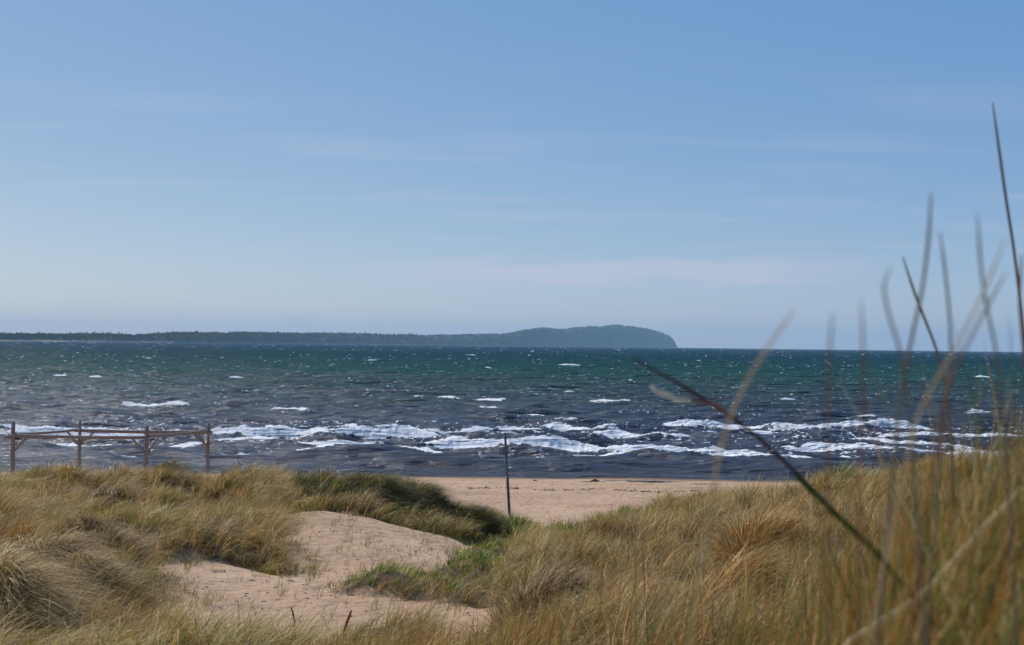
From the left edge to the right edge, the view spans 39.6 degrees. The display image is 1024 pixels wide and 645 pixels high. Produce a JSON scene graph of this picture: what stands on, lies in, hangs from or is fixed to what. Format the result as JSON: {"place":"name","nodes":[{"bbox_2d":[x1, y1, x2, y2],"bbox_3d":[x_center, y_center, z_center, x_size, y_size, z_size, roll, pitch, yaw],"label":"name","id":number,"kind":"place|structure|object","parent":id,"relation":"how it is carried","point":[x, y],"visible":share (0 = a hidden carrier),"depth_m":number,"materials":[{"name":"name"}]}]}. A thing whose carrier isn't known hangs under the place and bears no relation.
{"place":"outdoors","nodes":[
{"label":"outdoors","id":0,"kind":"place"},
{"bbox_2d":[0,325,677,347],"bbox_3d":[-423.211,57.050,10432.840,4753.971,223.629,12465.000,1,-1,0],"label":"coast hills","id":1,"kind":"structure","parent":0,"point":[637,341],"depth_m":11359.77,"materials":[{"name":"green plant"}]},
{"bbox_2d":[0,324,675,346],"bbox_3d":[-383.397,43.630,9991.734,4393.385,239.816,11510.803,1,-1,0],"label":"coast woodland","id":2,"kind":"object","parent":1,"relation":"on","point":[295,336],"visible":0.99,"depth_m":7553.35,"materials":[{"name":"green plant"}]},
{"bbox_2d":[220,590,573,644],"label":"fringe grass","id":3,"kind":"structure","parent":0,"point":[528,640],"depth_m":9.42,"materials":[{"name":"beige plant"}]},
{"bbox_2d":[0,471,983,644],"bbox_3d":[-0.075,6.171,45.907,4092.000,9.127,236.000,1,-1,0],"label":"ground","id":4,"kind":"structure","parent":0,"point":[390,535],"depth_m":25.91,"materials":[{"name":"beige sand"}]},
{"bbox_2d":[0,539,129,634],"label":"marram tussock","id":5,"kind":"object","parent":4,"relation":"on","point":[13,576],"visible":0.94,"depth_m":14.09,"materials":[{"name":"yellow plant"}]},
{"bbox_2d":[1,525,142,576],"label":"marram tussock","id":6,"kind":"object","parent":4,"relation":"on","point":[57,544],"visible":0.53,"depth_m":18.84,"materials":[{"name":"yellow plant"}]},
{"bbox_2d":[46,485,109,498],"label":"marram tussock","id":7,"kind":"object","parent":4,"relation":"on","point":[77,490],"visible":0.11,"depth_m":33.99,"materials":[{"name":"yellow plant"}]},
{"bbox_2d":[33,543,155,590],"bbox_3d":[-5.533,3.247,18.590,2.206,0.836,1.992,1,-1,0],"label":"marram tussock","id":8,"kind":"object","parent":4,"relation":"on","point":[100,561],"visible":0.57,"depth_m":18.39,"materials":[{"name":"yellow plant"}]},
{"bbox_2d":[7,421,212,478],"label":"timber frame","id":9,"kind":"object","parent":4,"relation":"on","point":[157,434],"visible":0.88,"depth_m":61.08,"materials":[{"name":"brown wood"}]},
{"bbox_2d":[41,508,179,568],"bbox_3d":[-6.316,3.340,21.949,2.380,1.063,2.162,1,-1,0],"label":"marram tussock","id":10,"kind":"object","parent":4,"relation":"on","point":[93,520],"visible":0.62,"depth_m":21.73,"materials":[{"name":"yellow plant"}]},
{"bbox_2d":[129,456,210,479],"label":"marram tussock","id":11,"kind":"object","parent":4,"relation":"on","point":[172,462],"visible":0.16,"depth_m":39.53,"materials":[{"name":"yellow plant"}]},
{"bbox_2d":[153,501,490,633],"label":"sparse grass","id":12,"kind":"structure","parent":4,"relation":"on","point":[313,567],"depth_m":23.73,"materials":[{"name":"plant"}]},
{"bbox_2d":[342,610,351,644],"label":"seed head stalk","id":13,"kind":"object","parent":4,"relation":"on","point":[348,619],"visible":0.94,"depth_m":9.45,"materials":[{"name":"brown plant"}]},
{"bbox_2d":[279,460,517,540],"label":"dune grass","id":14,"kind":"structure","parent":4,"relation":"on","point":[312,480],"depth_m":35.14,"materials":[{"name":"green plant"}]},
{"bbox_2d":[406,481,468,519],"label":"marram tussock","id":15,"kind":"object","parent":4,"relation":"on","point":[433,494],"visible":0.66,"depth_m":36.07,"materials":[{"name":"green plant"}]},
{"bbox_2d":[161,478,774,638],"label":"plant litter","id":16,"kind":"object","parent":4,"relation":"on","point":[428,542],"visible":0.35,"depth_m":30.44,"materials":[{"name":"brown plant"}]},
{"bbox_2d":[429,499,515,535],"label":"marram tussock","id":17,"kind":"object","parent":4,"relation":"on","point":[473,512],"visible":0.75,"depth_m":35.82,"materials":[{"name":"green plant"}]},
{"bbox_2d":[328,498,658,594],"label":"green grass","id":18,"kind":"structure","parent":4,"relation":"on","point":[490,543],"depth_m":25.93,"materials":[{"name":"green plant"}]},
{"bbox_2d":[0,472,991,644],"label":"dune grass","id":19,"kind":"structure","parent":4,"relation":"on","point":[176,630],"depth_m":11.38,"materials":[{"name":"beige plant"}]},
{"bbox_2d":[504,433,510,516],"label":"leaning pole","id":20,"kind":"object","parent":4,"relation":"on","point":[507,481],"visible":0.85,"depth_m":44.40,"materials":[{"name":"wood"}]},
{"bbox_2d":[0,435,1023,615],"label":"dune grass","id":21,"kind":"structure","parent":4,"relation":"on","point":[35,508],"depth_m":25.96,"materials":[{"name":"beige plant"}]},
{"bbox_2d":[461,558,627,630],"bbox_3d":[0.416,3.119,15.954,2.378,1.103,2.055,1,-1,0],"label":"marram tussock","id":22,"kind":"object","parent":4,"relation":"on","point":[551,581],"visible":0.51,"depth_m":15.84,"materials":[{"name":"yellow plant"}]},
{"bbox_2d":[465,486,695,492],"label":"seaweed wrack","id":23,"kind":"object","parent":4,"relation":"on","point":[581,489],"visible":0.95,"depth_m":58.77,"materials":[{"name":"brown plant"}]},
{"bbox_2d":[529,567,697,621],"bbox_3d":[1.294,2.983,15.018,2.442,0.890,2.284,1,-1,0],"label":"marram tussock","id":24,"kind":"object","parent":4,"relation":"on","point":[650,586],"visible":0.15,"depth_m":14.97,"materials":[{"name":"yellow plant"}]},
{"bbox_2d":[482,478,969,644],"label":"dead stems","id":25,"kind":"object","parent":4,"relation":"on","point":[682,563],"visible":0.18,"depth_m":17.16,"materials":[{"name":"brown plant"}]},
{"bbox_2d":[621,538,833,626],"bbox_3d":[1.820,2.265,11.983,2.049,0.935,1.860,1,-1,0],"label":"marram tussock","id":26,"kind":"object","parent":4,"relation":"on","point":[725,574],"visible":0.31,"depth_m":11.98,"materials":[{"name":"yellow plant"}]},
{"bbox_2d":[687,308,794,644],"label":"grass stalk","id":27,"kind":"object","parent":4,"relation":"on","point":[716,472],"depth_m":1.20,"materials":[{"name":"beige plant"}]},
{"bbox_2d":[684,501,841,564],"bbox_3d":[3.513,2.828,18.881,2.814,1.036,2.379,1,-1,0],"label":"marram tussock","id":28,"kind":"object","parent":4,"relation":"on","point":[748,531],"visible":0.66,"depth_m":18.84,"materials":[{"name":"yellow plant"}]},
{"bbox_2d":[752,602,784,642],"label":"grass stalk","id":29,"kind":"object","parent":4,"relation":"on","point":[760,612],"depth_m":5.98,"materials":[{"name":"brown plant"}]},
{"bbox_2d":[632,357,943,639],"bbox_3d":[0.508,0.731,2.083,0.678,1.354,0.018,1,-1,0],"label":"grass stalk","id":30,"kind":"object","parent":4,"relation":"on","point":[807,486],"depth_m":2.09,"materials":[{"name":"green plant"}]},
{"bbox_2d":[826,312,832,644],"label":"grass stalk","id":31,"kind":"object","parent":4,"relation":"on","point":[827,445],"depth_m":1.15,"materials":[{"name":"plant"}]},
{"bbox_2d":[809,454,884,482],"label":"marram tussock","id":32,"kind":"object","parent":4,"relation":"on","point":[837,468],"visible":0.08,"depth_m":32.95,"materials":[{"name":"yellow plant"}]},
{"bbox_2d":[855,300,863,644],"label":"grass stalk","id":33,"kind":"object","parent":4,"relation":"on","point":[859,510],"depth_m":1.15,"materials":[{"name":"brown plant"}]},
{"bbox_2d":[876,192,931,644],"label":"grass stalk","id":34,"kind":"object","parent":4,"relation":"on","point":[898,417],"depth_m":1.50,"materials":[{"name":"brown plant"}]},
{"bbox_2d":[883,267,925,644],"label":"grass stalk","id":35,"kind":"object","parent":4,"relation":"on","point":[912,463],"depth_m":1.30,"materials":[{"name":"brown plant"}]},
{"bbox_2d":[902,256,956,571],"bbox_3d":[0.829,0.675,2.790,0.140,1.610,0.006,1,-1,0],"label":"grass stalk","id":36,"kind":"object","parent":4,"relation":"on","point":[935,348],"depth_m":2.80,"materials":[{"name":"plant"}]},
{"bbox_2d":[845,487,1022,644],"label":"grass stalk","id":37,"kind":"object","parent":4,"relation":"on","point":[949,569],"depth_m":1.89,"materials":[{"name":"brown plant"}]},
{"bbox_2d":[867,240,1004,644],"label":"grass stalk","id":38,"kind":"object","parent":4,"relation":"on","point":[910,444],"depth_m":1.20,"materials":[{"name":"brown plant"}]},
{"bbox_2d":[926,232,951,644],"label":"grass stalk","id":39,"kind":"object","parent":4,"relation":"on","point":[940,449],"depth_m":1.60,"materials":[{"name":"brown plant"}]},
{"bbox_2d":[909,272,1006,644],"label":"grass stalk","id":40,"kind":"object","parent":4,"relation":"on","point":[936,453],"depth_m":1.30,"materials":[{"name":"plant"}]},
{"bbox_2d":[977,215,1018,644],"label":"grass stalk","id":41,"kind":"object","parent":4,"relation":"on","point":[1004,444],"depth_m":1.40,"materials":[{"name":"brown plant"}]},
{"bbox_2d":[992,102,1023,332],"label":"grass stalk","id":42,"kind":"object","parent":4,"relation":"on","point":[1007,210],"depth_m":3.00,"materials":[{"name":"plant"}]},
{"bbox_2d":[1018,255,1023,364],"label":"grass stalk","id":43,"kind":"object","parent":4,"relation":"on","point":[1019,307],"depth_m":1.90,"materials":[{"name":"green plant"}]},
{"bbox_2d":[0,341,1023,482],"bbox_3d":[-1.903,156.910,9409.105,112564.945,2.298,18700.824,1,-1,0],"label":"sea","id":44,"kind":"structure","parent":0,"point":[433,426],"depth_m":141.71,"materials":[{"name":"liquid"}]},
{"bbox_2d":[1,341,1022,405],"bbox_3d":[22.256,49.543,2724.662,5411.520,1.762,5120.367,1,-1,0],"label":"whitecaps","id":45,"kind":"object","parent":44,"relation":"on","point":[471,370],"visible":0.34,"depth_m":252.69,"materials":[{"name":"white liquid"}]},
{"bbox_2d":[0,0,1023,351],"label":"sky","id":46,"kind":"structure","parent":0,"point":[697,173],"materials":[{"name":"blue"}]},
{"bbox_2d":[498,451,960,644],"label":"foreground grass","id":47,"kind":"structure","parent":0,"point":[701,616],"depth_m":3.63,"materials":[{"name":"brown plant"}]},
{"bbox_2d":[619,314,1023,644],"bbox_3d":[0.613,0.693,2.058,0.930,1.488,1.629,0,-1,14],"label":"foreground grass","id":48,"kind":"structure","parent":0,"point":[962,602],"depth_m":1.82,"materials":[{"name":"brown plant"}]}
]}

